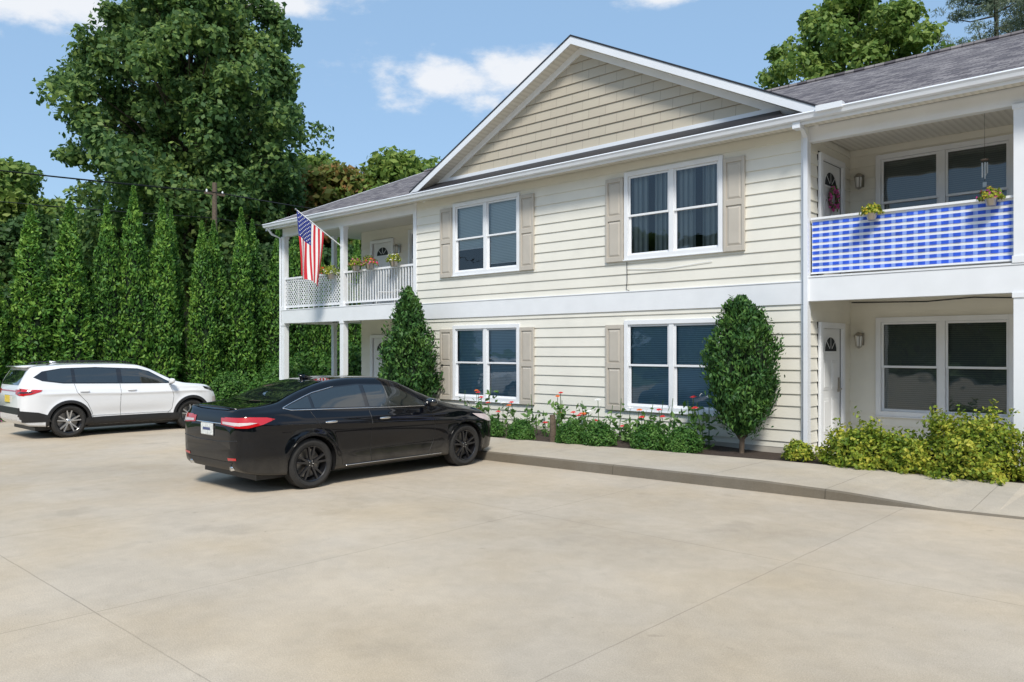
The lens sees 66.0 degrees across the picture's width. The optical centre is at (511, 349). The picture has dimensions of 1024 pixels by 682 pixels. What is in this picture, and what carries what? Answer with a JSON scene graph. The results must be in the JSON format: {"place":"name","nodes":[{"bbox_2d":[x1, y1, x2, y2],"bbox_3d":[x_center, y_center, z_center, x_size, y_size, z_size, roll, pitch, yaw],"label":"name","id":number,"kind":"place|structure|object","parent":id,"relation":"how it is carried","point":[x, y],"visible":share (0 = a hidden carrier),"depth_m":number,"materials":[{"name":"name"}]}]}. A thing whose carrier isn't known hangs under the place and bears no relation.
{"place":"outdoors","nodes":[
{"label":"outdoors","id":0,"kind":"place"},
{"bbox_2d":[240,360,316,393],"bbox_3d":[-7.359,1.061,25.200,2.734,1.734,1.941,0,0,-18],"label":"shrub","id":1,"kind":"object","parent":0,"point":[268,372],"visible":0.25,"depth_m":24.91,"materials":[{"name":"green plant"}]},
{"bbox_2d":[0,421,1023,681],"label":"parking lot","id":2,"kind":"structure","parent":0,"point":[142,553],"depth_m":6.41,"materials":[{"name":"concrete"}]},
{"bbox_2d":[0,360,215,437],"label":"suv car","id":3,"kind":"object","parent":2,"relation":"on","point":[64,399],"visible":0.96,"depth_m":17.00,"materials":[{"name":"white paint"}]},
{"bbox_2d":[185,374,490,488],"bbox_3d":[-2.402,1.101,12.113,2.260,1.503,4.766,0,0,43],"label":"sedan car","id":4,"kind":"object","parent":2,"relation":"on","point":[306,431],"visible":1,"depth_m":10.85,"materials":[{"name":"black paint"}]},
{"bbox_2d":[0,0,1023,224],"label":"sky","id":5,"kind":"structure","parent":0,"point":[419,76],"materials":[{"name":"blue"}]},
{"bbox_2d":[174,422,1023,519],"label":"sidewalk","id":6,"kind":"structure","parent":0,"point":[882,487],"depth_m":10.72,"materials":[{"name":"concrete"}]},
{"bbox_2d":[496,429,1023,482],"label":"mulch bed","id":7,"kind":"object","parent":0,"point":[715,450],"visible":0.11,"depth_m":13.14,"materials":[{"name":"brown soil"}]},
{"bbox_2d":[375,285,444,397],"bbox_3d":[-2.456,0.098,18.617,1.689,3.268,1.657,0,0,14],"label":"arborvitae tree","id":8,"kind":"object","parent":7,"relation":"on","point":[408,360],"visible":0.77,"depth_m":18.36,"materials":[{"name":"green plant"}]},
{"bbox_2d":[489,415,505,436],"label":"boxwood shrub","id":9,"kind":"object","parent":7,"relation":"on","point":[497,429],"visible":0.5,"depth_m":15.48,"materials":[{"name":"green plant"}]},
{"bbox_2d":[506,417,535,439],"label":"boxwood shrub","id":10,"kind":"object","parent":7,"relation":"on","point":[522,429],"visible":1,"depth_m":14.93,"materials":[{"name":"green plant"}]},
{"bbox_2d":[549,415,555,441],"bbox_3d":[0.757,1.470,14.677,0.129,0.524,0.130,0,0,43],"label":"wooden post","id":11,"kind":"object","parent":7,"relation":"on","point":[552,434],"visible":0.81,"depth_m":14.62,"materials":[{"name":"brown wood"}]},
{"bbox_2d":[554,419,584,444],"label":"boxwood shrub","id":12,"kind":"object","parent":7,"relation":"on","point":[570,432],"visible":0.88,"depth_m":14.28,"materials":[{"name":"green plant"}]},
{"bbox_2d":[459,389,721,450],"bbox_3d":[1.060,1.327,15.478,6.272,1.062,1.237,0,0,43],"label":"flower bed","id":13,"kind":"object","parent":7,"relation":"on","point":[624,435],"visible":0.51,"depth_m":14.73,"materials":[{"name":"green plant"}]},
{"bbox_2d":[581,419,616,446],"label":"boxwood shrub","id":14,"kind":"object","parent":7,"relation":"on","point":[597,435],"visible":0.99,"depth_m":13.94,"materials":[{"name":"green plant"}]},
{"bbox_2d":[629,421,665,450],"bbox_3d":[2.366,1.486,13.625,0.671,0.499,0.672,0,0,7],"label":"boxwood shrub","id":15,"kind":"object","parent":7,"relation":"on","point":[643,438],"visible":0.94,"depth_m":13.45,"materials":[{"name":"green plant"}]},
{"bbox_2d":[664,423,702,452],"bbox_3d":[2.898,1.489,13.271,0.670,0.519,0.689,0,0,34],"label":"boxwood shrub","id":16,"kind":"object","parent":7,"relation":"on","point":[680,439],"visible":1,"depth_m":13.10,"materials":[{"name":"green plant"}]},
{"bbox_2d":[699,294,785,452],"bbox_3d":[3.776,0.402,13.040,1.373,2.660,1.364,0,0,43],"label":"arborvitae tree","id":17,"kind":"object","parent":7,"relation":"on","point":[741,377],"visible":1,"depth_m":12.77,"materials":[{"name":"green plant"}]},
{"bbox_2d":[781,438,815,461],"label":"boxwood shrub","id":18,"kind":"object","parent":7,"relation":"on","point":[794,451],"visible":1,"depth_m":12.17,"materials":[{"name":"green plant"}]},
{"bbox_2d":[812,406,904,470],"bbox_3d":[5.104,1.312,11.572,1.511,0.958,1.146,0,0,43],"label":"spirea shrub","id":19,"kind":"object","parent":7,"relation":"on","point":[857,448],"visible":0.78,"depth_m":11.35,"materials":[{"name":"green plant"}]},
{"bbox_2d":[872,426,933,473],"bbox_3d":[5.604,1.439,11.115,0.967,0.710,1.022,0,0,2],"label":"spirea shrub","id":20,"kind":"object","parent":7,"relation":"on","point":[895,463],"visible":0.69,"depth_m":10.96,"materials":[{"name":"green plant"}]},
{"bbox_2d":[902,399,1023,485],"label":"spirea shrub","id":21,"kind":"object","parent":7,"relation":"on","point":[969,449],"visible":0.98,"depth_m":10.37,"materials":[{"name":"green plant"}]},
{"label":"grassy ground","id":22,"kind":"structure","parent":0,"visible":0},
{"bbox_2d":[0,273,11,386],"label":"arborvitae tree","id":23,"kind":"object","parent":22,"relation":"on","point":[4,321],"visible":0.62,"depth_m":24.62,"materials":[{"name":"green plant"}]},
{"bbox_2d":[4,204,62,371],"bbox_3d":[-15.451,-1.336,25.368,1.975,6.739,1.751,0,0,26],"label":"arborvitae tree","id":24,"kind":"object","parent":22,"relation":"on","point":[29,331],"visible":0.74,"depth_m":25.05,"materials":[{"name":"green plant"}]},
{"bbox_2d":[45,201,99,362],"bbox_3d":[-14.630,-1.503,26.149,1.912,6.923,1.912,0,0,-12],"label":"arborvitae tree","id":25,"kind":"object","parent":22,"relation":"on","point":[71,315],"visible":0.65,"depth_m":25.79,"materials":[{"name":"green plant"}]},
{"bbox_2d":[87,199,128,362],"bbox_3d":[-13.981,-1.542,27.186,1.515,7.319,1.620,0,0,20],"label":"arborvitae tree","id":26,"kind":"object","parent":22,"relation":"on","point":[106,271],"visible":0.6,"depth_m":26.95,"materials":[{"name":"green plant"}]},
{"bbox_2d":[115,185,156,370],"bbox_3d":[-13.254,-1.928,27.729,1.765,7.774,1.608,0,0,25],"label":"arborvitae tree","id":27,"kind":"object","parent":22,"relation":"on","point":[137,308],"visible":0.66,"depth_m":27.42,"materials":[{"name":"green plant"}]},
{"bbox_2d":[145,197,184,380],"bbox_3d":[-12.510,-1.730,28.264,1.427,7.569,1.609,0,0,41],"label":"arborvitae tree","id":28,"kind":"object","parent":22,"relation":"on","point":[163,303],"visible":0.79,"depth_m":27.99,"materials":[{"name":"green plant"}]},
{"bbox_2d":[168,209,188,381],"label":"arborvitae tree","id":29,"kind":"object","parent":22,"relation":"on","point":[178,270],"visible":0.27,"depth_m":29.27,"materials":[{"name":"green plant"}]},
{"bbox_2d":[29,0,333,356],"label":"maple tree","id":30,"kind":"object","parent":22,"relation":"on","point":[188,130],"visible":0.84,"depth_m":41.55,"materials":[{"name":"green plant"}]},
{"bbox_2d":[181,220,222,385],"bbox_3d":[-11.556,-1.372,29.357,1.615,6.953,1.510,0,0,34],"label":"arborvitae tree","id":31,"kind":"object","parent":22,"relation":"on","point":[201,364],"visible":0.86,"depth_m":29.08,"materials":[{"name":"green plant"}]},
{"bbox_2d":[204,182,224,228],"bbox_3d":[-14.335,-3.100,37.993,0.304,9.900,1.000,0,0,43],"label":"utility pole","id":32,"kind":"object","parent":22,"relation":"on","point":[214,202],"visible":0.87,"depth_m":37.90,"materials":[{"name":"brown wood"}]},
{"bbox_2d":[0,170,312,225],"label":"power lines","id":33,"kind":"object","parent":32,"relation":"attached to","point":[135,185],"visible":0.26,"depth_m":35.22,"materials":[{"name":"black plastic"}]},
{"bbox_2d":[206,220,233,374],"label":"arborvitae tree","id":34,"kind":"object","parent":22,"relation":"on","point":[222,297],"visible":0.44,"depth_m":30.06,"materials":[{"name":"green plant"}]},
{"bbox_2d":[0,145,441,346],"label":"distant trees","id":35,"kind":"object","parent":22,"relation":"on","point":[332,179],"visible":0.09,"depth_m":49.58,"materials":[{"name":"green plant"}]},
{"bbox_2d":[209,368,249,400],"bbox_3d":[-9.139,1.234,25.464,2.051,1.301,1.456,0,0,21],"label":"shrub","id":36,"kind":"object","parent":22,"relation":"on","point":[224,386],"visible":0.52,"depth_m":25.12,"materials":[{"name":"green plant"}]},
{"bbox_2d":[225,207,257,388],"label":"arborvitae tree","id":37,"kind":"object","parent":22,"relation":"on","point":[243,349],"visible":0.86,"depth_m":30.29,"materials":[{"name":"green plant"}]},
{"bbox_2d":[247,219,267,379],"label":"arborvitae tree","id":38,"kind":"object","parent":22,"relation":"on","point":[256,273],"visible":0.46,"depth_m":31.38,"materials":[{"name":"green plant"}]},
{"bbox_2d":[260,230,297,370],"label":"arborvitae tree","id":39,"kind":"object","parent":22,"relation":"on","point":[270,331],"visible":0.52,"depth_m":31.38,"materials":[{"name":"green plant"}]},
{"bbox_2d":[262,348,314,377],"bbox_3d":[-7.852,0.947,27.667,2.265,2.023,3.190,0,0,-8],"label":"shrub","id":40,"kind":"object","parent":22,"relation":"on","point":[296,361],"visible":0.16,"depth_m":27.56,"materials":[{"name":"green plant"}]},
{"bbox_2d":[289,236,313,372],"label":"arborvitae tree","id":41,"kind":"object","parent":22,"relation":"on","point":[301,333],"visible":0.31,"depth_m":32.39,"materials":[{"name":"green plant"}]},
{"bbox_2d":[306,252,330,372],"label":"arborvitae tree","id":42,"kind":"object","parent":22,"relation":"on","point":[320,337],"visible":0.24,"depth_m":32.96,"materials":[{"name":"green plant"}]},
{"bbox_2d":[309,335,361,374],"bbox_3d":[-6.206,0.717,30.164,4.102,2.602,2.912,0,0,2],"label":"shrub","id":43,"kind":"object","parent":22,"relation":"on","point":[354,361],"visible":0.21,"depth_m":29.55,"materials":[{"name":"green plant"}]},
{"bbox_2d":[326,239,349,347],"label":"arborvitae tree","id":44,"kind":"object","parent":22,"relation":"on","point":[338,266],"visible":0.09,"depth_m":33.85,"materials":[{"name":"green plant"}]},
{"bbox_2d":[348,239,361,347],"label":"arborvitae tree","id":45,"kind":"object","parent":22,"relation":"on","point":[354,330],"visible":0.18,"depth_m":34.45,"materials":[{"name":"green plant"}]},
{"bbox_2d":[281,85,1023,465],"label":"trim and columns","id":46,"kind":"structure","parent":22,"relation":"on","point":[1003,107],"depth_m":13.16,"materials":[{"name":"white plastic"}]},
{"bbox_2d":[295,208,340,285],"bbox_3d":[-5.287,-2.744,21.351,1.294,2.033,0.274,0,0,-34],"label":"american flag","id":47,"kind":"object","parent":46,"relation":"attached to","point":[311,236],"visible":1,"depth_m":21.24,"materials":[{"name":"multicoloured fabric"}]},
{"bbox_2d":[376,274,396,303],"bbox_3d":[-3.458,-1.610,21.738,0.534,0.961,0.463,0,0,-19],"label":"patio chair","id":48,"kind":"object","parent":46,"relation":"on","point":[387,291],"visible":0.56,"depth_m":21.71,"materials":[{"name":"white plastic"}]},
{"bbox_2d":[394,272,410,302],"bbox_3d":[-2.812,-1.610,21.009,0.463,0.961,0.534,0,0,20],"label":"patio chair","id":49,"kind":"object","parent":46,"relation":"on","point":[404,285],"visible":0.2,"depth_m":21.21,"materials":[{"name":"white plastic"}]},
{"bbox_2d":[262,34,1023,379],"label":"eaves gutters","id":50,"kind":"object","parent":46,"relation":"on","point":[768,118],"visible":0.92,"depth_m":14.89,"materials":[{"name":"white metal"}]},
{"bbox_2d":[450,55,760,177],"bbox_3d":[1.400,-5.065,16.057,8.162,1.990,0.020,0,0,43],"label":"gable siding","id":51,"kind":"object","parent":50,"relation":"attached to","point":[581,102],"visible":1,"depth_m":15.83,"materials":[{"name":"beige plastic"}]},
{"bbox_2d":[275,30,1023,221],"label":"shingle roof","id":52,"kind":"structure","parent":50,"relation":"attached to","point":[998,53],"depth_m":15.01,"materials":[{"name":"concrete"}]},
{"bbox_2d":[285,195,1012,308],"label":"balcony railings","id":53,"kind":"object","parent":46,"relation":"on","point":[974,231],"visible":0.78,"depth_m":11.99,"materials":[{"name":"white plastic"}]},
{"bbox_2d":[319,266,327,278],"bbox_3d":[-5.484,-2.247,22.688,0.455,0.394,0.451,0,0,1],"label":"railing planter","id":54,"kind":"object","parent":53,"relation":"on","point":[321,269],"visible":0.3,"depth_m":22.56,"materials":[{"name":"grey plant"}]},
{"bbox_2d":[321,265,339,278],"bbox_3d":[-5.026,-2.173,21.768,0.562,0.446,0.533,0,0,43],"label":"railing planter","id":55,"kind":"object","parent":53,"relation":"on","point":[331,274],"visible":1,"depth_m":21.70,"materials":[{"name":"grey plant"}]},
{"bbox_2d":[347,257,363,270],"bbox_3d":[-4.162,-2.290,21.011,0.501,0.380,0.451,0,0,14],"label":"railing planter","id":56,"kind":"object","parent":53,"relation":"on","point":[356,265],"visible":0.94,"depth_m":20.91,"materials":[{"name":"grey plant"}]},
{"bbox_2d":[360,255,378,269],"bbox_3d":[-3.724,-2.294,20.589,0.521,0.388,0.486,0,0,15],"label":"railing planter","id":57,"kind":"object","parent":53,"relation":"on","point":[367,264],"visible":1,"depth_m":20.52,"materials":[{"name":"grey plant"}]},
{"bbox_2d":[385,252,401,266],"bbox_3d":[-2.989,-2.298,19.925,0.426,0.396,0.413,0,0,-4],"label":"railing planter","id":58,"kind":"object","parent":53,"relation":"on","point":[392,260],"visible":1,"depth_m":19.83,"materials":[{"name":"grey plant"}]},
{"bbox_2d":[858,202,884,220],"bbox_3d":[5.518,-2.127,12.101,0.344,0.274,0.325,0,0,0],"label":"railing planter","id":59,"kind":"object","parent":53,"relation":"on","point":[870,211],"visible":1,"depth_m":12.04,"materials":[{"name":"grey plant"}]},
{"bbox_2d":[976,186,1005,206],"bbox_3d":[6.696,-2.151,11.026,0.352,0.282,0.287,0,0,43],"label":"railing planter","id":60,"kind":"object","parent":53,"relation":"on","point":[992,197],"visible":1,"depth_m":10.96,"materials":[{"name":"grey plant"}]},
{"bbox_2d":[826,185,840,211],"bbox_3d":[5.522,-2.597,13.523,0.132,0.468,0.470,0,0,43],"label":"door wreath","id":61,"kind":"object","parent":46,"relation":"attached to","point":[835,192],"depth_m":13.49,"materials":[{"name":"purple plant"}]},
{"bbox_2d":[981,158,988,186],"bbox_3d":[6.818,-2.975,11.370,0.100,1.250,0.100,0,0,43],"label":"wind chime","id":62,"kind":"object","parent":46,"relation":"hanging from","point":[985,170],"visible":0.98,"depth_m":11.35,"materials":[{"name":"grey metal"}]},
{"bbox_2d":[361,124,1012,452],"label":"siding walls","id":63,"kind":"structure","parent":22,"relation":"on","point":[569,259],"depth_m":14.57,"materials":[{"name":"beige plastic"}]},
{"bbox_2d":[393,244,400,253],"bbox_3d":[-3.339,-2.920,22.850,0.170,0.300,0.204,0,0,43],"label":"wall lantern","id":64,"kind":"object","parent":63,"relation":"attached to","point":[396,247],"depth_m":22.81,"materials":[{"name":"grey metal"}]},
{"bbox_2d":[440,155,744,410],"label":"shutters","id":65,"kind":"object","parent":63,"relation":"attached to","point":[733,203],"visible":0.88,"depth_m":15.54,"materials":[{"name":"beige plastic"}]},
{"bbox_2d":[408,134,1012,423],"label":"window frames","id":66,"kind":"structure","parent":63,"relation":"attached to","point":[944,363],"depth_m":14.31,"materials":[{"name":"white plastic"}]},
{"bbox_2d":[854,173,863,189],"bbox_3d":[6.193,-3.000,14.054,0.170,0.300,0.204,0,0,43],"label":"wall lantern","id":67,"kind":"object","parent":63,"relation":"attached to","point":[859,179],"depth_m":14.01,"materials":[{"name":"grey metal"}]},
{"bbox_2d":[854,332,863,348],"bbox_3d":[6.193,-0.170,14.054,0.170,0.300,0.204,0,0,43],"label":"wall lantern","id":68,"kind":"object","parent":63,"relation":"attached to","point":[859,339],"depth_m":14.00,"materials":[{"name":"white glass"}]},
{"bbox_2d":[754,0,970,89],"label":"deciduous tree","id":69,"kind":"object","parent":22,"relation":"on","point":[897,33],"visible":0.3,"depth_m":37.70,"materials":[{"name":"green plant"}]},
{"bbox_2d":[928,0,1023,51],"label":"pine tree","id":70,"kind":"object","parent":22,"relation":"on","point":[991,7],"visible":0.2,"depth_m":37.04,"materials":[{"name":"green plant"}]},
{"bbox_2d":[976,4,1023,33],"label":"pine tree","id":71,"kind":"object","parent":22,"relation":"on","point":[1022,17],"visible":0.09,"depth_m":38.82,"materials":[{"name":"green plant"}]},
{"bbox_2d":[1011,0,1023,14],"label":"pine tree","id":72,"kind":"object","parent":22,"relation":"on","point":[1022,7],"visible":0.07,"depth_m":35.33,"materials":[{"name":"green plant"}]},
{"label":"lawn","id":73,"kind":"structure","parent":0,"visible":0},
{"bbox_2d":[392,151,840,445],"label":"wall","id":74,"kind":"structure","parent":73,"relation":"on","point":[817,322],"depth_m":14.76,"materials":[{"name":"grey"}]}
]}

